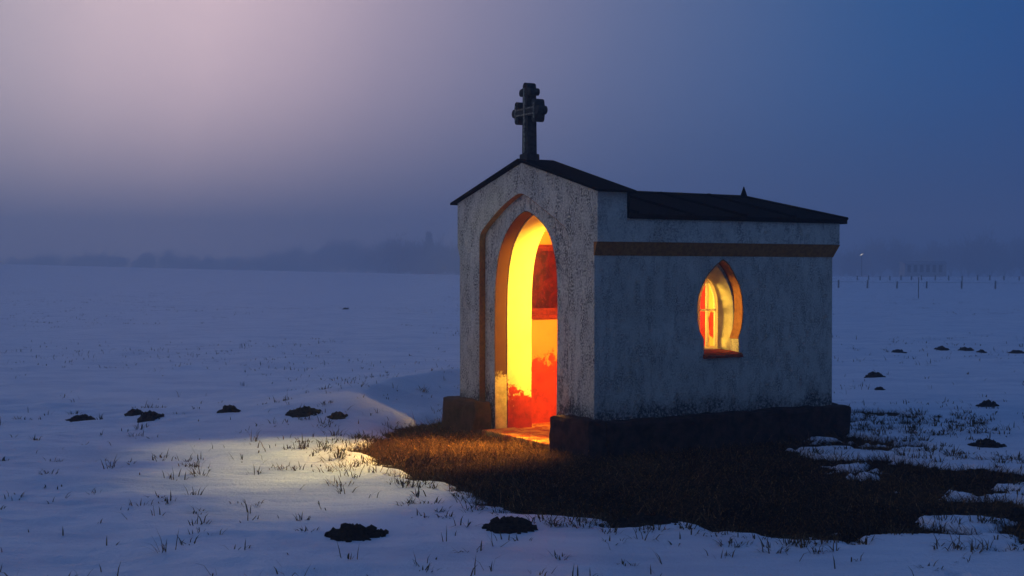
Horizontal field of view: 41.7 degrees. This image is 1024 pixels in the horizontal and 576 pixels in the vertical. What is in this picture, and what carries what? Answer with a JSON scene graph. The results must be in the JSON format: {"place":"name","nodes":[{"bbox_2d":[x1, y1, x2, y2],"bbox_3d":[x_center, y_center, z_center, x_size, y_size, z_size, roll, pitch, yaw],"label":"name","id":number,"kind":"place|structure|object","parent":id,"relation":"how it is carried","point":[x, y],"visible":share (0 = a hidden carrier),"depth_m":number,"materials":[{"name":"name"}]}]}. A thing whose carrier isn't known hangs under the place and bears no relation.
{"place":"outdoors","nodes":[
{"label":"outdoors","id":0,"kind":"place"},
{"bbox_2d":[0,264,1023,575],"bbox_3d":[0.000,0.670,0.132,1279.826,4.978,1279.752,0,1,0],"label":"ground","id":1,"kind":"structure","parent":0,"point":[290,314],"depth_m":13.53,"materials":[{"name":"white snow"}]},
{"bbox_2d":[6,253,23,263],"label":"bare tree","id":2,"kind":"object","parent":1,"relation":"on","point":[13,260],"visible":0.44,"depth_m":617.54,"materials":[{"name":"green plant"}]},
{"bbox_2d":[16,257,33,264],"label":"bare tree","id":3,"kind":"object","parent":1,"relation":"on","point":[27,262],"visible":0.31,"depth_m":621.94,"materials":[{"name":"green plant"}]},
{"bbox_2d":[30,250,48,264],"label":"bare tree","id":4,"kind":"object","parent":1,"relation":"on","point":[39,258],"visible":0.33,"depth_m":625.90,"materials":[{"name":"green plant"}]},
{"bbox_2d":[29,251,53,264],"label":"bare tree","id":5,"kind":"object","parent":1,"relation":"on","point":[44,261],"visible":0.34,"depth_m":598.93,"materials":[{"name":"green plant"}]},
{"bbox_2d":[40,249,63,264],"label":"bare tree","id":6,"kind":"object","parent":1,"relation":"on","point":[51,256],"visible":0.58,"depth_m":604.76,"materials":[{"name":"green plant"}]},
{"bbox_2d":[50,258,61,265],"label":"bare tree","id":7,"kind":"object","parent":1,"relation":"on","point":[58,262],"visible":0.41,"depth_m":602.48,"materials":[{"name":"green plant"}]},
{"bbox_2d":[64,254,80,265],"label":"bare tree","id":8,"kind":"object","parent":1,"relation":"on","point":[70,261],"visible":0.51,"depth_m":613.67,"materials":[{"name":"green plant"}]},
{"bbox_2d":[65,414,95,421],"bbox_3d":[-4.680,1.420,14.607,0.324,0.099,0.317,-1,1,-39],"label":"molehill","id":9,"kind":"object","parent":1,"relation":"on","point":[82,417],"visible":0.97,"depth_m":14.54,"materials":[{"name":"soil"}]},
{"bbox_2d":[75,251,101,266],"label":"bare tree","id":10,"kind":"object","parent":1,"relation":"on","point":[84,260],"visible":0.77,"depth_m":597.50,"materials":[{"name":"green plant"}]},
{"bbox_2d":[84,254,108,266],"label":"bare tree","id":11,"kind":"object","parent":1,"relation":"on","point":[101,264],"visible":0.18,"depth_m":616.22,"materials":[{"name":"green plant"}]},
{"bbox_2d":[94,248,111,266],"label":"bare tree","id":12,"kind":"object","parent":1,"relation":"on","point":[101,257],"visible":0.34,"depth_m":626.19,"materials":[{"name":"grey plant"}]},
{"bbox_2d":[99,250,120,266],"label":"bare tree","id":13,"kind":"object","parent":1,"relation":"on","point":[110,261],"visible":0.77,"depth_m":622.77,"materials":[{"name":"grey plant"}]},
{"bbox_2d":[100,455,127,468],"bbox_3d":[-3.234,1.409,10.952,0.228,0.131,0.221,0,1,-17],"label":"grass tuft","id":14,"kind":"object","parent":1,"relation":"on","point":[110,463],"visible":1,"depth_m":10.95,"materials":[{"name":"brown plant"}]},
{"bbox_2d":[107,251,130,266],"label":"bare tree","id":15,"kind":"object","parent":1,"relation":"on","point":[125,261],"visible":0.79,"depth_m":621.79,"materials":[{"name":"grey plant"}]},
{"bbox_2d":[113,257,128,266],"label":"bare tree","id":16,"kind":"object","parent":1,"relation":"on","point":[117,263],"visible":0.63,"depth_m":621.76,"materials":[{"name":"grey plant"}]},
{"bbox_2d":[124,408,143,415],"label":"molehill","id":17,"kind":"object","parent":1,"relation":"on","point":[133,412],"visible":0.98,"depth_m":14.81,"materials":[{"name":"soil"}]},
{"bbox_2d":[129,258,143,267],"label":"bare tree","id":18,"kind":"object","parent":1,"relation":"on","point":[135,264],"visible":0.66,"depth_m":594.51,"materials":[{"name":"grey plant"}]},
{"bbox_2d":[134,251,155,267],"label":"bare tree","id":19,"kind":"object","parent":1,"relation":"on","point":[151,265],"visible":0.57,"depth_m":602.98,"materials":[{"name":"grey plant"}]},
{"bbox_2d":[133,249,159,267],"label":"bare tree","id":20,"kind":"object","parent":1,"relation":"on","point":[153,257],"visible":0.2,"depth_m":621.75,"materials":[{"name":"grey plant"}]},
{"bbox_2d":[140,255,155,267],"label":"bare tree","id":21,"kind":"object","parent":1,"relation":"on","point":[145,263],"visible":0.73,"depth_m":602.19,"materials":[{"name":"grey plant"}]},
{"bbox_2d":[137,410,163,422],"bbox_3d":[-3.868,1.383,14.369,0.308,0.153,0.329,0,1,0],"label":"molehill","id":22,"kind":"object","parent":1,"relation":"on","point":[149,415],"visible":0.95,"depth_m":14.32,"materials":[{"name":"soil"}]},
{"bbox_2d":[142,530,178,552],"bbox_3d":[-2.029,1.438,7.693,0.214,0.158,0.197,0,1,8],"label":"grass tuft","id":23,"kind":"object","parent":1,"relation":"on","point":[163,547],"visible":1,"depth_m":7.69,"materials":[{"name":"brown plant"}]},
{"bbox_2d":[155,247,181,267],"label":"bare tree","id":24,"kind":"object","parent":1,"relation":"on","point":[168,260],"visible":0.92,"depth_m":606.22,"materials":[{"name":"grey plant"}]},
{"bbox_2d":[161,253,182,267],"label":"bare tree","id":25,"kind":"object","parent":1,"relation":"on","point":[174,261],"visible":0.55,"depth_m":611.54,"materials":[{"name":"grey plant"}]},
{"bbox_2d":[174,253,202,268],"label":"bare tree","id":26,"kind":"object","parent":1,"relation":"on","point":[189,263],"visible":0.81,"depth_m":608.56,"materials":[{"name":"grey plant"}]},
{"bbox_2d":[187,254,201,268],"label":"bare tree","id":27,"kind":"object","parent":1,"relation":"on","point":[193,259],"visible":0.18,"depth_m":624.15,"materials":[{"name":"grey plant"}]},
{"bbox_2d":[185,462,208,476],"bbox_3d":[-2.471,1.398,10.560,0.206,0.168,0.245,-1,1,-40],"label":"grass tuft","id":28,"kind":"object","parent":1,"relation":"on","point":[194,471],"visible":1,"depth_m":10.56,"materials":[{"name":"brown plant"}]},
{"bbox_2d":[193,253,217,268],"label":"bare tree","id":29,"kind":"object","parent":1,"relation":"on","point":[208,263],"visible":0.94,"depth_m":612.24,"materials":[{"name":"grey plant"}]},
{"bbox_2d":[198,256,221,269],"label":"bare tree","id":30,"kind":"object","parent":1,"relation":"on","point":[217,268],"visible":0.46,"depth_m":619.34,"materials":[{"name":"grey plant"}]},
{"bbox_2d":[209,256,223,268],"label":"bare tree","id":31,"kind":"object","parent":1,"relation":"on","point":[215,260],"visible":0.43,"depth_m":621.50,"materials":[{"name":"grey plant"}]},
{"bbox_2d":[217,405,240,412],"bbox_3d":[-3.077,1.327,14.604,0.261,0.125,0.268,0,1,0],"label":"molehill","id":32,"kind":"object","parent":1,"relation":"on","point":[228,408],"visible":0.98,"depth_m":14.53,"materials":[{"name":"soil"}]},
{"bbox_2d":[216,252,250,269],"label":"bare tree","id":33,"kind":"object","parent":1,"relation":"on","point":[228,265],"visible":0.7,"depth_m":610.97,"materials":[{"name":"grey plant"}]},
{"bbox_2d":[229,255,250,269],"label":"bare tree","id":34,"kind":"object","parent":1,"relation":"on","point":[241,265],"visible":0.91,"depth_m":605.84,"materials":[{"name":"grey plant"}]},
{"bbox_2d":[242,256,255,269],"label":"bare tree","id":35,"kind":"object","parent":1,"relation":"on","point":[249,263],"visible":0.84,"depth_m":611.38,"materials":[{"name":"grey plant"}]},
{"bbox_2d":[252,254,271,270],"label":"bare tree","id":36,"kind":"object","parent":1,"relation":"on","point":[257,260],"visible":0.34,"depth_m":606.95,"materials":[{"name":"grey plant"}]},
{"bbox_2d":[253,254,274,270],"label":"bare tree","id":37,"kind":"object","parent":1,"relation":"on","point":[263,267],"visible":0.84,"depth_m":592.74,"materials":[{"name":"grey plant"}]},
{"bbox_2d":[260,249,278,263],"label":"bare tree","id":38,"kind":"object","parent":1,"relation":"on","point":[270,256],"visible":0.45,"depth_m":623.07,"materials":[{"name":"grey plant"}]},
{"bbox_2d":[268,462,297,470],"bbox_3d":[-1.865,1.452,10.950,0.290,0.062,0.265,0,1,0],"label":"grass tuft","id":39,"kind":"object","parent":1,"relation":"on","point":[281,467],"visible":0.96,"depth_m":10.94,"materials":[{"name":"brown plant"}]},
{"bbox_2d":[271,245,306,270],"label":"bare tree","id":40,"kind":"object","parent":1,"relation":"on","point":[290,256],"visible":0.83,"depth_m":607.68,"materials":[{"name":"grey plant"}]},
{"bbox_2d":[284,246,318,269],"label":"bare tree","id":41,"kind":"object","parent":1,"relation":"on","point":[303,254],"visible":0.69,"depth_m":610.54,"materials":[{"name":"grey plant"}]},
{"bbox_2d":[295,439,309,448],"bbox_3d":[-1.891,1.400,12.095,0.176,0.108,0.216,0,1,-31],"label":"grass tuft","id":42,"kind":"object","parent":1,"relation":"on","point":[304,447],"visible":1,"depth_m":12.13,"materials":[{"name":"brown plant"}]},
{"bbox_2d":[285,406,320,417],"bbox_3d":[-2.193,1.310,14.137,0.359,0.137,0.366,1,1,43],"label":"molehill","id":43,"kind":"object","parent":1,"relation":"on","point":[304,411],"visible":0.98,"depth_m":14.10,"materials":[{"name":"soil"}]},
{"bbox_2d":[312,466,334,472],"bbox_3d":[-1.496,1.448,10.776,0.281,0.062,0.216,0,1,36],"label":"grass tuft","id":44,"kind":"object","parent":1,"relation":"on","point":[329,470],"visible":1,"depth_m":10.79,"materials":[{"name":"brown plant"}]},
{"bbox_2d":[315,247,334,271],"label":"bare tree","id":45,"kind":"object","parent":1,"relation":"on","point":[322,267],"visible":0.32,"depth_m":615.61,"materials":[{"name":"grey plant"}]},
{"bbox_2d":[316,240,345,271],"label":"bare tree","id":46,"kind":"object","parent":1,"relation":"on","point":[318,252],"visible":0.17,"depth_m":613.76,"materials":[{"name":"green plant"}]},
{"bbox_2d":[319,238,345,271],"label":"bare tree","id":47,"kind":"object","parent":1,"relation":"on","point":[329,251],"visible":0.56,"depth_m":593.48,"materials":[{"name":"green plant"}]},
{"bbox_2d":[318,243,346,271],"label":"bare tree","id":48,"kind":"object","parent":1,"relation":"on","point":[338,270],"visible":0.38,"depth_m":593.77,"materials":[{"name":"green plant"}]},
{"bbox_2d":[327,411,347,419],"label":"molehill","id":49,"kind":"object","parent":1,"relation":"on","point":[336,415],"visible":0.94,"depth_m":13.89,"materials":[{"name":"soil"}]},
{"bbox_2d":[325,476,353,486],"bbox_3d":[-1.321,1.457,10.188,0.326,0.084,0.269,0,1,0],"label":"grass tuft","id":50,"kind":"object","parent":1,"relation":"on","point":[337,482],"visible":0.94,"depth_m":10.19,"materials":[{"name":"brown plant"}]},
{"bbox_2d":[326,460,370,470],"bbox_3d":[-1.351,1.425,10.963,0.426,0.113,0.400,0,1,-35],"label":"grass tuft","id":51,"kind":"object","parent":1,"relation":"on","point":[354,466],"visible":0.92,"depth_m":10.98,"materials":[{"name":"brown plant"}]},
{"bbox_2d":[326,237,372,271],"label":"bare tree","id":52,"kind":"object","parent":1,"relation":"on","point":[340,258],"visible":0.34,"depth_m":558.38,"materials":[{"name":"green plant"}]},
{"bbox_2d":[339,237,362,272],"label":"bare tree","id":53,"kind":"object","parent":1,"relation":"on","point":[346,254],"visible":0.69,"depth_m":541.27,"materials":[{"name":"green plant"}]},
{"bbox_2d":[324,523,388,541],"bbox_3d":[-0.945,1.476,8.121,0.370,0.114,0.359,1,1,38],"label":"molehill","id":54,"kind":"object","parent":1,"relation":"on","point":[347,532],"visible":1,"depth_m":8.06,"materials":[{"name":"soil"}]},
{"bbox_2d":[349,247,368,272],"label":"bare tree","id":55,"kind":"object","parent":1,"relation":"on","point":[365,252],"visible":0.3,"depth_m":535.91,"materials":[{"name":"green plant"}]},
{"bbox_2d":[361,241,386,272],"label":"bare tree","id":56,"kind":"object","parent":1,"relation":"on","point":[374,260],"visible":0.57,"depth_m":476.91,"materials":[{"name":"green plant"}]},
{"bbox_2d":[362,238,402,272],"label":"bare tree","id":57,"kind":"object","parent":1,"relation":"on","point":[371,265],"visible":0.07,"depth_m":496.90,"materials":[{"name":"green plant"}]},
{"bbox_2d":[373,231,403,272],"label":"bare tree","id":58,"kind":"object","parent":1,"relation":"on","point":[380,253],"visible":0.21,"depth_m":452.84,"materials":[{"name":"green plant"}]},
{"bbox_2d":[378,232,421,272],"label":"bare tree","id":59,"kind":"object","parent":1,"relation":"on","point":[393,255],"visible":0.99,"depth_m":403.28,"materials":[{"name":"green plant"}]},
{"bbox_2d":[384,233,423,273],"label":"bare tree","id":60,"kind":"object","parent":1,"relation":"on","point":[410,271],"visible":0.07,"depth_m":430.42,"materials":[{"name":"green plant"}]},
{"bbox_2d":[397,229,450,273],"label":"bare tree","id":61,"kind":"object","parent":1,"relation":"on","point":[416,259],"visible":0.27,"depth_m":419.56,"materials":[{"name":"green plant"}]},
{"bbox_2d":[420,231,438,273],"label":"conifer","id":62,"kind":"object","parent":1,"relation":"on","point":[428,245],"visible":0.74,"depth_m":399.31,"materials":[{"name":"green plant"}]},
{"bbox_2d":[417,233,456,273],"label":"bare tree","id":63,"kind":"object","parent":1,"relation":"on","point":[446,267],"visible":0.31,"depth_m":398.54,"materials":[{"name":"grey plant"}]},
{"bbox_2d":[420,241,455,274],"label":"bare tree","id":64,"kind":"object","parent":1,"relation":"on","point":[441,260],"visible":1,"depth_m":393.40,"materials":[{"name":"grey plant"}]},
{"bbox_2d":[445,237,459,274],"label":"bare tree","id":65,"kind":"object","parent":1,"relation":"on","point":[454,249],"visible":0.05,"depth_m":412.64,"materials":[{"name":"grey plant"}]},
{"bbox_2d":[482,516,537,533],"bbox_3d":[-0.015,1.473,8.354,0.377,0.119,0.386,0,1,0],"label":"molehill","id":66,"kind":"object","parent":1,"relation":"on","point":[509,525],"visible":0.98,"depth_m":8.27,"materials":[{"name":"soil"}]},
{"bbox_2d":[599,512,677,527],"bbox_3d":[0.825,1.506,8.705,0.543,0.161,0.514,0,1,0],"label":"molehill","id":67,"kind":"object","parent":1,"relation":"on","point":[634,520],"visible":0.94,"depth_m":8.56,"materials":[{"name":"soil"}]},
{"bbox_2d":[442,83,850,458],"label":"wayside chapel","id":68,"kind":"structure","parent":1,"relation":"on","point":[696,319],"depth_m":12.90,"materials":[{"name":"paint"}]},
{"bbox_2d":[531,245,556,318],"bbox_3d":[0.400,-0.065,14.310,0.780,0.780,0.069,0,1,-30],"label":"framed picture","id":69,"kind":"object","parent":68,"relation":"attached to","point":[544,292],"visible":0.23,"depth_m":14.29,"materials":[{"name":"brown wood"}]},
{"bbox_2d":[697,259,742,358],"bbox_3d":[1.898,0.194,12.855,0.562,0.938,0.371,0,1,-30],"label":"window","id":70,"kind":"structure","parent":68,"relation":"in","point":[722,297],"depth_m":12.98,"materials":[{"name":"glass"}]},
{"bbox_2d":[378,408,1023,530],"bbox_3d":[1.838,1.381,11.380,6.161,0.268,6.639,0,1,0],"label":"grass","id":71,"kind":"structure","parent":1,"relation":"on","point":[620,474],"depth_m":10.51,"materials":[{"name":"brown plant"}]},
{"bbox_2d":[832,248,844,275],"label":"bare tree","id":72,"kind":"object","parent":1,"relation":"on","point":[839,253],"visible":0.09,"depth_m":462.65,"materials":[{"name":"grey plant"}]},
{"bbox_2d":[832,247,849,275],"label":"bare tree","id":73,"kind":"object","parent":1,"relation":"on","point":[837,265],"visible":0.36,"depth_m":455.66,"materials":[{"name":"grey plant"}]},
{"bbox_2d":[838,244,862,275],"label":"bare tree","id":74,"kind":"object","parent":1,"relation":"on","point":[853,260],"visible":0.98,"depth_m":387.59,"materials":[{"name":"grey plant"}]},
{"bbox_2d":[839,243,873,275],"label":"bare tree","id":75,"kind":"object","parent":1,"relation":"on","point":[863,257],"visible":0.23,"depth_m":412.72,"materials":[{"name":"grey plant"}]},
{"bbox_2d":[858,236,889,275],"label":"bare tree","id":76,"kind":"object","parent":1,"relation":"on","point":[871,250],"visible":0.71,"depth_m":439.96,"materials":[{"name":"grey plant"}]},
{"bbox_2d":[864,371,885,377],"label":"molehill","id":77,"kind":"object","parent":1,"relation":"on","point":[872,374],"visible":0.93,"depth_m":20.36,"materials":[{"name":"soil"}]},
{"bbox_2d":[874,247,887,275],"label":"bare tree","id":78,"kind":"object","parent":1,"relation":"on","point":[879,268],"visible":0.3,"depth_m":444.66,"materials":[{"name":"grey plant"}]},
{"bbox_2d":[875,235,910,275],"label":"bare tree","id":79,"kind":"object","parent":1,"relation":"on","point":[897,244],"visible":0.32,"depth_m":427.99,"materials":[{"name":"grey plant"}]},
{"bbox_2d":[873,246,913,275],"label":"bare tree","id":80,"kind":"object","parent":1,"relation":"on","point":[904,256],"visible":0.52,"depth_m":399.17,"materials":[{"name":"grey plant"}]},
{"bbox_2d":[885,254,912,273],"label":"bare tree","id":81,"kind":"object","parent":1,"relation":"on","point":[895,263],"visible":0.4,"depth_m":385.80,"materials":[{"name":"grey plant"}]},
{"bbox_2d":[892,349,906,352],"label":"molehill","id":82,"kind":"object","parent":1,"relation":"on","point":[898,351],"visible":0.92,"depth_m":26.71,"materials":[{"name":"soil"}]},
{"bbox_2d":[838,280,995,288],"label":"wire fence","id":83,"kind":"object","parent":1,"relation":"on","point":[897,282],"visible":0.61,"depth_m":111.94,"materials":[{"name":"brown wood"}]},
{"bbox_2d":[898,261,947,275],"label":"long shed","id":84,"kind":"structure","parent":1,"relation":"on","point":[922,268],"depth_m":213.98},
{"bbox_2d":[920,239,952,266],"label":"bare tree","id":85,"kind":"object","parent":1,"relation":"on","point":[936,252],"visible":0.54,"depth_m":430.08,"materials":[{"name":"grey plant"}]},
{"bbox_2d":[857,275,1019,279],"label":"wire fence","id":86,"kind":"object","parent":1,"relation":"on","point":[921,276],"visible":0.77,"depth_m":159.93,"materials":[{"name":"brown wood"}]},
{"bbox_2d":[934,345,948,350],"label":"molehill","id":87,"kind":"object","parent":1,"relation":"on","point":[942,348],"visible":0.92,"depth_m":27.80,"materials":[{"name":"soil"}]},
{"bbox_2d":[934,237,964,275],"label":"bare tree","id":88,"kind":"object","parent":1,"relation":"on","point":[946,258],"visible":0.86,"depth_m":428.67,"materials":[{"name":"grey plant"}]},
{"bbox_2d":[958,347,973,350],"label":"molehill","id":89,"kind":"object","parent":1,"relation":"on","point":[966,349],"visible":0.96,"depth_m":27.22,"materials":[{"name":"soil"}]},
{"bbox_2d":[957,244,985,275],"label":"bare tree","id":90,"kind":"object","parent":1,"relation":"on","point":[967,262],"visible":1,"depth_m":390.49,"materials":[{"name":"grey plant"}]},
{"bbox_2d":[955,226,1009,275],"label":"bare tree","id":91,"kind":"object","parent":1,"relation":"on","point":[995,249],"visible":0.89,"depth_m":392.85,"materials":[{"name":"grey plant"}]},
{"bbox_2d":[958,236,1009,275],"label":"bare tree","id":92,"kind":"object","parent":1,"relation":"on","point":[991,268],"visible":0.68,"depth_m":394.61,"materials":[{"name":"grey plant"}]},
{"bbox_2d":[967,438,1006,447],"bbox_3d":[4.372,1.436,12.381,0.329,0.112,0.331,0,1,0],"label":"molehill","id":93,"kind":"object","parent":1,"relation":"on","point":[987,443],"visible":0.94,"depth_m":12.31,"materials":[{"name":"soil"}]},
{"bbox_2d":[976,399,998,406],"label":"molehill","id":94,"kind":"object","parent":1,"relation":"on","point":[988,403],"visible":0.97,"depth_m":15.90,"materials":[{"name":"soil"}]},
{"bbox_2d":[988,234,1018,275],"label":"bare tree","id":95,"kind":"object","parent":1,"relation":"on","point":[1000,273],"visible":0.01,"depth_m":466.86,"materials":[{"name":"grey plant"}]},
{"bbox_2d":[994,249,1021,275],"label":"bare tree","id":96,"kind":"object","parent":1,"relation":"on","point":[1010,265],"visible":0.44,"depth_m":399.28,"materials":[{"name":"grey plant"}]},
{"bbox_2d":[997,244,1018,275],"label":"bare tree","id":97,"kind":"object","parent":1,"relation":"on","point":[1009,272],"visible":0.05,"depth_m":467.26,"materials":[{"name":"grey plant"}]},
{"bbox_2d":[1001,240,1023,275],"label":"bare tree","id":98,"kind":"object","parent":1,"relation":"on","point":[1018,253],"visible":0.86,"depth_m":397.23,"materials":[{"name":"grey plant"}]},
{"bbox_2d":[1004,507,1023,526],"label":"molehill","id":99,"kind":"object","parent":1,"relation":"on","point":[1017,513],"visible":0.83,"depth_m":8.72,"materials":[{"name":"soil"}]},
{"bbox_2d":[1005,232,1023,274],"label":"bare tree","id":100,"kind":"object","parent":1,"relation":"on","point":[1015,242],"visible":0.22,"depth_m":452.97,"materials":[{"name":"grey plant"}]},
{"bbox_2d":[1008,350,1023,353],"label":"molehill","id":101,"kind":"object","parent":1,"relation":"on","point":[1017,351],"visible":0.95,"depth_m":26.70,"materials":[{"name":"soil"}]},
{"bbox_2d":[0,291,1023,575],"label":"dry grass","id":102,"kind":"structure","parent":0,"point":[730,541],"depth_m":10.93,"materials":[{"name":"brown plant"}]},
{"bbox_2d":[0,0,1023,276],"label":"sky","id":103,"kind":"structure","parent":0,"point":[244,128],"materials":[{"name":"blue"}]},
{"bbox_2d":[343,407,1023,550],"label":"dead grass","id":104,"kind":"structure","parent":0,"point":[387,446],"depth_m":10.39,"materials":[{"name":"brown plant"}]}
]}

